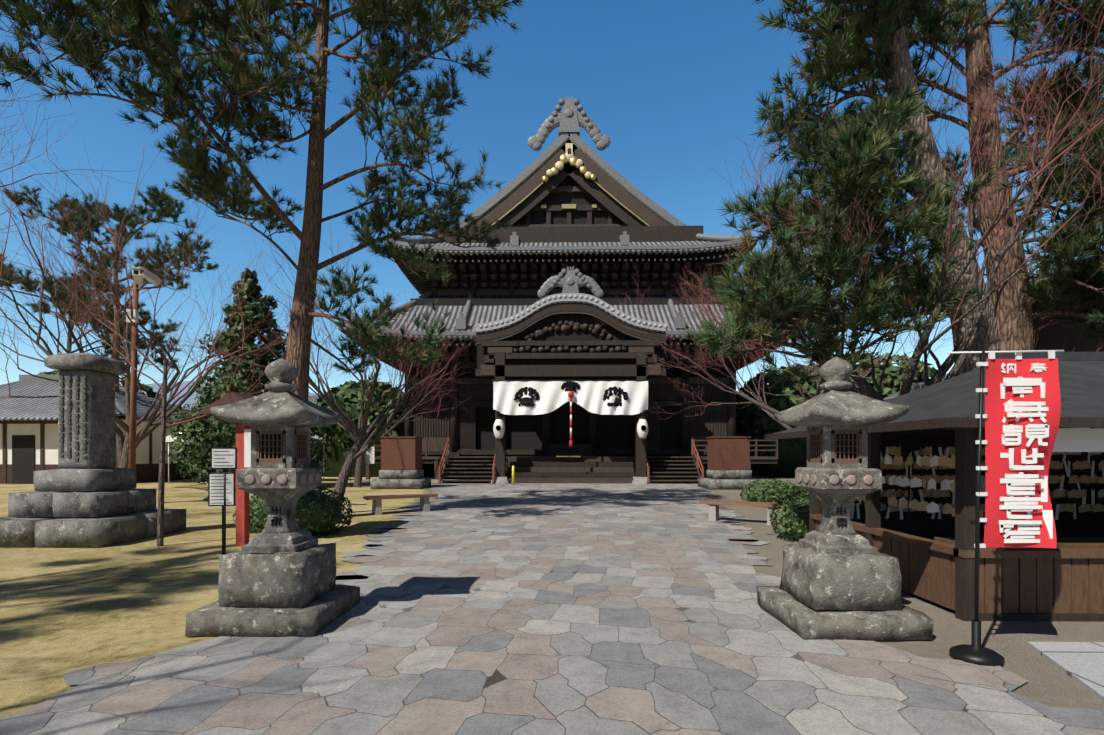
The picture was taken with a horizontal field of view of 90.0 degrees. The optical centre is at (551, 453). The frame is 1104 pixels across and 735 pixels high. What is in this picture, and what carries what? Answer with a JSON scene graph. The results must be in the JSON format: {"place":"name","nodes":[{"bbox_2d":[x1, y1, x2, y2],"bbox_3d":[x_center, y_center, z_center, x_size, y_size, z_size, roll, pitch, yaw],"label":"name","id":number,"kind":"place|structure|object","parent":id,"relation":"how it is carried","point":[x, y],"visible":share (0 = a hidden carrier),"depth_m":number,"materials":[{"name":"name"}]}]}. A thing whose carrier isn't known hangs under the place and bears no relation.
{"place":"outdoors","nodes":[
{"label":"outdoors","id":0,"kind":"place"},
{"bbox_2d":[0,253,181,368],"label":"pine foliage","id":1,"kind":"object","parent":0,"point":[146,318],"depth_m":42.54,"materials":[{"name":"green plant"}]},
{"bbox_2d":[139,380,404,409],"bbox_3d":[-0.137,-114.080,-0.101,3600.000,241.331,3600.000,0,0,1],"label":"distant hills","id":2,"kind":"structure","parent":0,"point":[189,400],"depth_m":1448.51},
{"bbox_2d":[0,483,1103,734],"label":"flagstone path","id":3,"kind":"structure","parent":0,"point":[554,609],"depth_m":4.20,"materials":[{"name":"grey stone"}]},
{"bbox_2d":[62,482,1027,691],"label":"flagstone slabs","id":4,"kind":"structure","parent":3,"relation":"on","point":[1000,678],"depth_m":6.67,"materials":[{"name":"grey stone"}]},
{"bbox_2d":[756,357,933,640],"bbox_3d":[2.676,0.335,5.201,1.134,2.500,1.134,0,0,1],"label":"stone lantern","id":5,"kind":"object","parent":4,"relation":"on","point":[841,578],"visible":1,"depth_m":4.93,"materials":[{"name":"grey stone"}]},
{"bbox_2d":[438,439,703,482],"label":"stair handrails","id":6,"kind":"object","parent":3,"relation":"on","point":[698,459],"visible":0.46,"depth_m":29.44,"materials":[{"name":"brown wood"}]},
{"bbox_2d":[699,500,782,524],"bbox_3d":[4.388,1.350,12.722,1.900,0.470,0.400,0,0,31],"label":"bench","id":7,"kind":"object","parent":3,"relation":"on","point":[713,510],"visible":0.67,"depth_m":12.77,"materials":[{"name":"brown wood"}]},
{"bbox_2d":[0,476,1103,713],"bbox_3d":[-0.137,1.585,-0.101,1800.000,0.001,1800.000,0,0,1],"label":"ground","id":8,"kind":"structure","parent":0,"point":[64,610],"depth_m":5.88,"materials":[{"name":"dry soil"}]},
{"bbox_2d":[0,1,107,118],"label":"cherry tree","id":9,"kind":"object","parent":8,"relation":"on","point":[15,56],"visible":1,"depth_m":7.06,"materials":[{"name":"brown plant"}]},
{"bbox_2d":[0,72,140,352],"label":"cherry tree","id":10,"kind":"object","parent":8,"relation":"on","point":[32,175],"visible":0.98,"depth_m":12.68,"materials":[{"name":"brown plant"}]},
{"bbox_2d":[0,353,185,546],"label":"stone monument","id":11,"kind":"object","parent":8,"relation":"on","point":[87,495],"visible":1,"depth_m":10.02,"materials":[{"name":"grey stone"}]},
{"bbox_2d":[0,375,202,483],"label":"building","id":12,"kind":"structure","parent":8,"relation":"on","point":[28,449],"depth_m":28.87,"materials":[{"name":"paint"}]},
{"bbox_2d":[0,381,215,423],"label":"hall roof","id":13,"kind":"structure","parent":12,"relation":"attached to","point":[29,409],"depth_m":30.68,"materials":[{"name":"grey tile"}]},
{"bbox_2d":[38,370,169,403],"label":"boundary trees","id":14,"kind":"object","parent":8,"relation":"on","point":[149,391],"visible":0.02,"depth_m":44.57,"materials":[{"name":"green plant"}]},
{"bbox_2d":[0,179,219,417],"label":"pine","id":15,"kind":"object","parent":8,"relation":"on","point":[152,193],"depth_m":31.07,"materials":[{"name":"plant"}]},
{"bbox_2d":[126,267,161,488],"bbox_3d":[-9.881,-1.394,13.179,0.854,5.961,0.536,0,0,1],"label":"security camera pole","id":16,"kind":"object","parent":8,"relation":"on","point":[139,274],"visible":0.9,"depth_m":13.32,"materials":[{"name":"brown metal"},{"name":"brown painted metal"}]},
{"bbox_2d":[0,152,298,467],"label":"cherry","id":17,"kind":"object","parent":8,"relation":"on","point":[120,437],"visible":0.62,"depth_m":24.11,"materials":[{"name":"brown plant"}]},
{"bbox_2d":[0,117,323,467],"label":"cherry","id":18,"kind":"object","parent":8,"relation":"on","point":[147,430],"visible":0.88,"depth_m":15.71,"materials":[{"name":"brown plant"}]},
{"bbox_2d":[9,151,343,546],"bbox_3d":[-6.442,-1.414,9.558,5.265,6.001,3.729,0,0,-26],"label":"young tree","id":19,"kind":"object","parent":8,"relation":"on","point":[160,514],"visible":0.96,"depth_m":9.44,"materials":[{"name":"brown plant"}]},
{"bbox_2d":[199,392,254,546],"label":"red notice board posts","id":20,"kind":"object","parent":8,"relation":"on","point":[243,439],"visible":0.33,"depth_m":9.42,"materials":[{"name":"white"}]},
{"bbox_2d":[166,432,325,483],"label":"white tents","id":21,"kind":"object","parent":8,"relation":"on","point":[168,440],"visible":0.12,"depth_m":28.83,"materials":[{"name":"white"}]},
{"bbox_2d":[232,495,263,533],"bbox_3d":[-5.841,1.200,11.297,1.210,0.799,1.229,0,0,1],"label":"shrub","id":22,"kind":"object","parent":8,"relation":"on","point":[253,515],"visible":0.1,"depth_m":10.90,"materials":[{"name":"green plant"}]},
{"bbox_2d":[165,268,340,484],"bbox_3d":[-13.561,-3.356,25.046,7.315,10.071,7.491,0,0,1],"label":"evergreen tree","id":23,"kind":"object","parent":8,"relation":"on","point":[196,442],"depth_m":24.10,"materials":[{"name":"green plant"}]},
{"bbox_2d":[0,0,523,399],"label":"pine","id":24,"kind":"object","parent":8,"relation":"on","point":[188,158],"depth_m":11.86,"materials":[{"name":"green plant"}]},
{"bbox_2d":[185,358,359,636],"bbox_3d":[-2.595,0.335,5.293,1.132,2.500,1.133,0,0,1],"label":"stone lantern","id":25,"kind":"object","parent":8,"relation":"on","point":[277,576],"visible":1,"depth_m":5.02,"materials":[{"name":"grey stone"}]},
{"bbox_2d":[208,446,374,554],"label":"sign stands","id":26,"kind":"object","parent":8,"relation":"on","point":[222,489],"visible":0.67,"depth_m":8.22,"materials":[{"name":"white metal"}]},
{"bbox_2d":[114,286,483,486],"bbox_3d":[-10.222,-3.416,26.110,13.565,10.036,10.525,0,0,-16],"label":"cherry","id":27,"kind":"object","parent":8,"relation":"on","point":[358,473],"visible":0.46,"depth_m":25.48,"materials":[{"name":"brown plant"}]},
{"bbox_2d":[249,487,354,536],"bbox_3d":[-4.948,1.101,10.880,2.020,0.993,1.821,0,0,1],"label":"shrub","id":28,"kind":"object","parent":8,"relation":"on","point":[318,512],"visible":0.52,"depth_m":10.47,"materials":[{"name":"green plant"}]},
{"bbox_2d":[308,395,338,465],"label":"building","id":29,"kind":"structure","parent":8,"relation":"on","point":[312,397],"depth_m":47.11,"materials":[{"name":"paint"}]},
{"bbox_2d":[311,379,404,476],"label":"boundary trees","id":30,"kind":"object","parent":8,"relation":"on","point":[348,400],"visible":0.33,"depth_m":37.16,"materials":[{"name":"green wood"}]},
{"bbox_2d":[233,222,510,507],"bbox_3d":[-4.754,-1.669,14.817,6.494,6.585,5.343,0,0,-39],"label":"bare tree","id":31,"kind":"object","parent":8,"relation":"on","point":[355,453],"visible":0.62,"depth_m":14.54,"materials":[{"name":"brown plant"}]},
{"bbox_2d":[370,436,430,488],"bbox_3d":[-6.941,0.405,25.523,2.281,2.360,1.989,0,0,1],"label":"rainwater tank","id":32,"kind":"object","parent":8,"relation":"on","point":[401,462],"visible":0.98,"depth_m":24.92,"materials":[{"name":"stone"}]},
{"bbox_2d":[363,493,437,514],"bbox_3d":[-4.027,1.350,14.770,1.900,0.470,0.400,0,0,-34],"label":"bench","id":33,"kind":"object","parent":8,"relation":"on","point":[377,504],"visible":0.93,"depth_m":14.60,"materials":[{"name":"brown wood"}]},
{"bbox_2d":[342,138,789,481],"bbox_3d":[1.337,-9.123,49.775,24.960,21.416,39.749,0,0,1],"label":"temple woodwork","id":34,"kind":"object","parent":8,"relation":"on","point":[569,190],"visible":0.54,"depth_m":33.24,"materials":[{"name":"brown wood"}]},
{"bbox_2d":[338,294,787,338],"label":"lower roof","id":35,"kind":"structure","parent":34,"relation":"on","point":[657,313],"depth_m":32.31,"materials":[{"name":"grey tile"}]},
{"bbox_2d":[340,330,789,371],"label":"temple roof sides","id":36,"kind":"object","parent":34,"relation":"on","point":[394,344],"visible":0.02,"depth_m":36.58,"materials":[{"name":"grey tile"}]},
{"bbox_2d":[341,133,789,366],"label":"temple tile trim","id":37,"kind":"structure","parent":34,"relation":"attached to","point":[720,240],"depth_m":32.46,"materials":[{"name":"grey tile"}]},
{"bbox_2d":[345,247,788,368],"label":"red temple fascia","id":38,"kind":"structure","parent":34,"relation":"attached to","point":[565,253],"depth_m":31.90,"materials":[{"name":"brown wood"}]},
{"bbox_2d":[528,96,610,150],"bbox_3d":[1.081,-20.631,34.494,5.184,3.358,0.574,0,0,1],"label":"roof ridge ornament","id":39,"kind":"object","parent":34,"relation":"attached to","point":[569,118],"visible":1,"depth_m":34.36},
{"bbox_2d":[387,137,756,294],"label":"temple roof sides","id":40,"kind":"object","parent":34,"relation":"on","point":[618,183],"visible":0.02,"depth_m":34.43,"materials":[{"name":"grey tile"}]},
{"bbox_2d":[387,241,756,253],"bbox_3d":[1.054,-12.701,33.633,21.400,2.413,3.900,0,0,1],"label":"roof eave","id":41,"kind":"object","parent":34,"relation":"attached to","point":[582,251],"visible":0.35,"depth_m":31.79,"materials":[{"name":"grey tile"}]},
{"bbox_2d":[365,303,777,483],"bbox_3d":[1.004,-3.256,30.790,23.200,9.758,4.188,0,0,1],"label":"temple entrance porch","id":42,"kind":"object","parent":8,"relation":"on","point":[561,346],"visible":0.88,"depth_m":29.29,"materials":[{"name":"brown wood"}]},
{"bbox_2d":[491,380,649,414],"bbox_3d":[0.969,-2.934,28.745,8.300,1.838,0.424,0,0,1],"label":"porch curtain","id":43,"kind":"object","parent":42,"relation":"hanging from","point":[600,397],"visible":1,"depth_m":28.82,"materials":[{"name":"white fabric"}]},
{"bbox_2d":[493,411,647,484],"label":"paper lanterns","id":44,"kind":"object","parent":42,"relation":"hanging from","point":[499,428],"visible":1,"depth_m":28.40,"materials":[{"name":"white paper"}]},
{"bbox_2d":[476,301,665,340],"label":"roof tiles","id":45,"kind":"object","parent":42,"relation":"on","point":[570,313],"depth_m":29.06,"materials":[{"name":"grey tile"}]},
{"bbox_2d":[476,266,667,331],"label":"porch roof","id":46,"kind":"structure","parent":45,"relation":"on","point":[570,282],"depth_m":29.06,"materials":[{"name":"grey tile"}]},
{"bbox_2d":[568,391,573,446],"bbox_3d":[0.987,-1.800,28.666,0.320,2.870,0.320,0,0,1],"label":"bell rope","id":47,"kind":"object","parent":42,"relation":"hanging from","point":[570,394],"visible":1,"depth_m":28.62,"materials":[{"name":"red fabric"}]},
{"bbox_2d":[698,436,760,488],"bbox_3d":[8.058,0.405,25.259,2.288,2.360,1.985,0,0,1],"label":"rainwater tank","id":48,"kind":"object","parent":8,"relation":"on","point":[728,462],"visible":0.92,"depth_m":24.65,"materials":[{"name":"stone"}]},
{"bbox_2d":[740,478,802,502],"bbox_3d":[6.662,1.178,16.786,1.838,0.869,1.637,0,0,1],"label":"shrub","id":49,"kind":"object","parent":8,"relation":"on","point":[766,490],"visible":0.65,"depth_m":16.34,"materials":[{"name":"green plant"}]},
{"bbox_2d":[769,490,808,541],"bbox_3d":[4.789,1.123,10.119,1.509,0.948,1.414,0,0,1],"label":"shrub","id":50,"kind":"object","parent":8,"relation":"on","point":[793,520],"visible":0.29,"depth_m":9.90,"materials":[{"name":"green plant"}]},
{"bbox_2d":[583,54,998,439],"bbox_3d":[7.053,-4.117,19.177,13.932,11.461,15.407,0,0,42],"label":"cherry","id":51,"kind":"object","parent":8,"relation":"on","point":[764,407],"visible":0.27,"depth_m":18.94,"materials":[{"name":"brown plant"}]},
{"bbox_2d":[736,363,861,476],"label":"boundary trees","id":52,"kind":"object","parent":8,"relation":"on","point":[752,422],"visible":0.42,"depth_m":37.18,"materials":[{"name":"green wood"}]},
{"bbox_2d":[671,252,1101,411],"bbox_3d":[13.158,-4.225,24.113,16.554,11.676,9.152,0,0,7],"label":"cherry","id":53,"kind":"object","parent":8,"relation":"on","point":[800,385],"visible":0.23,"depth_m":24.52,"materials":[{"name":"brown plant"}]},
{"bbox_2d":[672,0,1103,400],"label":"cherry","id":54,"kind":"object","parent":8,"relation":"on","point":[867,389],"visible":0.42,"depth_m":8.65,"materials":[{"name":"brown plant"}]},
{"bbox_2d":[681,0,1103,391],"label":"pine","id":55,"kind":"object","parent":8,"relation":"on","point":[845,133],"depth_m":9.37,"materials":[{"name":"green plant"}]},
{"bbox_2d":[849,351,945,397],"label":"boundary trees","id":56,"kind":"object","parent":8,"relation":"on","point":[892,375],"visible":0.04,"depth_m":40.92,"materials":[{"name":"green plant"}]},
{"bbox_2d":[900,434,919,533],"bbox_3d":[4.538,0.671,6.998,0.269,1.828,0.136,0,0,11],"label":"signpost","id":57,"kind":"object","parent":8,"relation":"on","point":[908,445],"visible":0.87,"depth_m":7.01,"materials":[{"name":"black metal"}]},
{"bbox_2d":[911,383,923,388],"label":"roof","id":58,"kind":"structure","parent":8,"relation":"on","point":[915,385],"depth_m":32.38,"materials":[{"name":"paint"}]},
{"bbox_2d":[765,352,1103,621],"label":"wooden stall","id":59,"kind":"object","parent":8,"relation":"on","point":[933,551],"visible":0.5,"depth_m":5.80,"materials":[{"name":"brown wood"}]},
{"bbox_2d":[892,129,1103,312],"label":"pine","id":60,"kind":"object","parent":8,"relation":"on","point":[961,163],"depth_m":28.28,"materials":[{"name":"plant"}]},
{"bbox_2d":[947,348,1063,666],"bbox_3d":[3.480,0.390,4.237,0.880,2.390,0.340,0,0,1],"label":"nobori banner","id":61,"kind":"object","parent":8,"relation":"on","point":[1021,415],"visible":1,"depth_m":4.23,"materials":[{"name":"red fabric"}]},
{"bbox_2d":[1027,642,1103,700],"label":"concrete slab","id":62,"kind":"structure","parent":8,"relation":"on","point":[1082,663],"depth_m":4.17,"materials":[{"name":"concrete"}]},
{"bbox_2d":[1031,285,1103,351],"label":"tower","id":63,"kind":"structure","parent":8,"relation":"on","point":[1054,336],"depth_m":29.18,"materials":[{"name":"paint"}]},
{"bbox_2d":[1031,257,1094,296],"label":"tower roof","id":64,"kind":"structure","parent":63,"relation":"attached to","point":[1047,278],"depth_m":30.27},
{"bbox_2d":[0,0,1103,393],"label":"sky","id":65,"kind":"structure","parent":0,"point":[655,77],"materials":[{"name":"blue"}]},
{"bbox_2d":[883,389,915,399],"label":"hall roof","id":66,"kind":"structure","parent":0,"point":[893,396],"depth_m":32.64,"materials":[{"name":"grey tile"}]}
]}

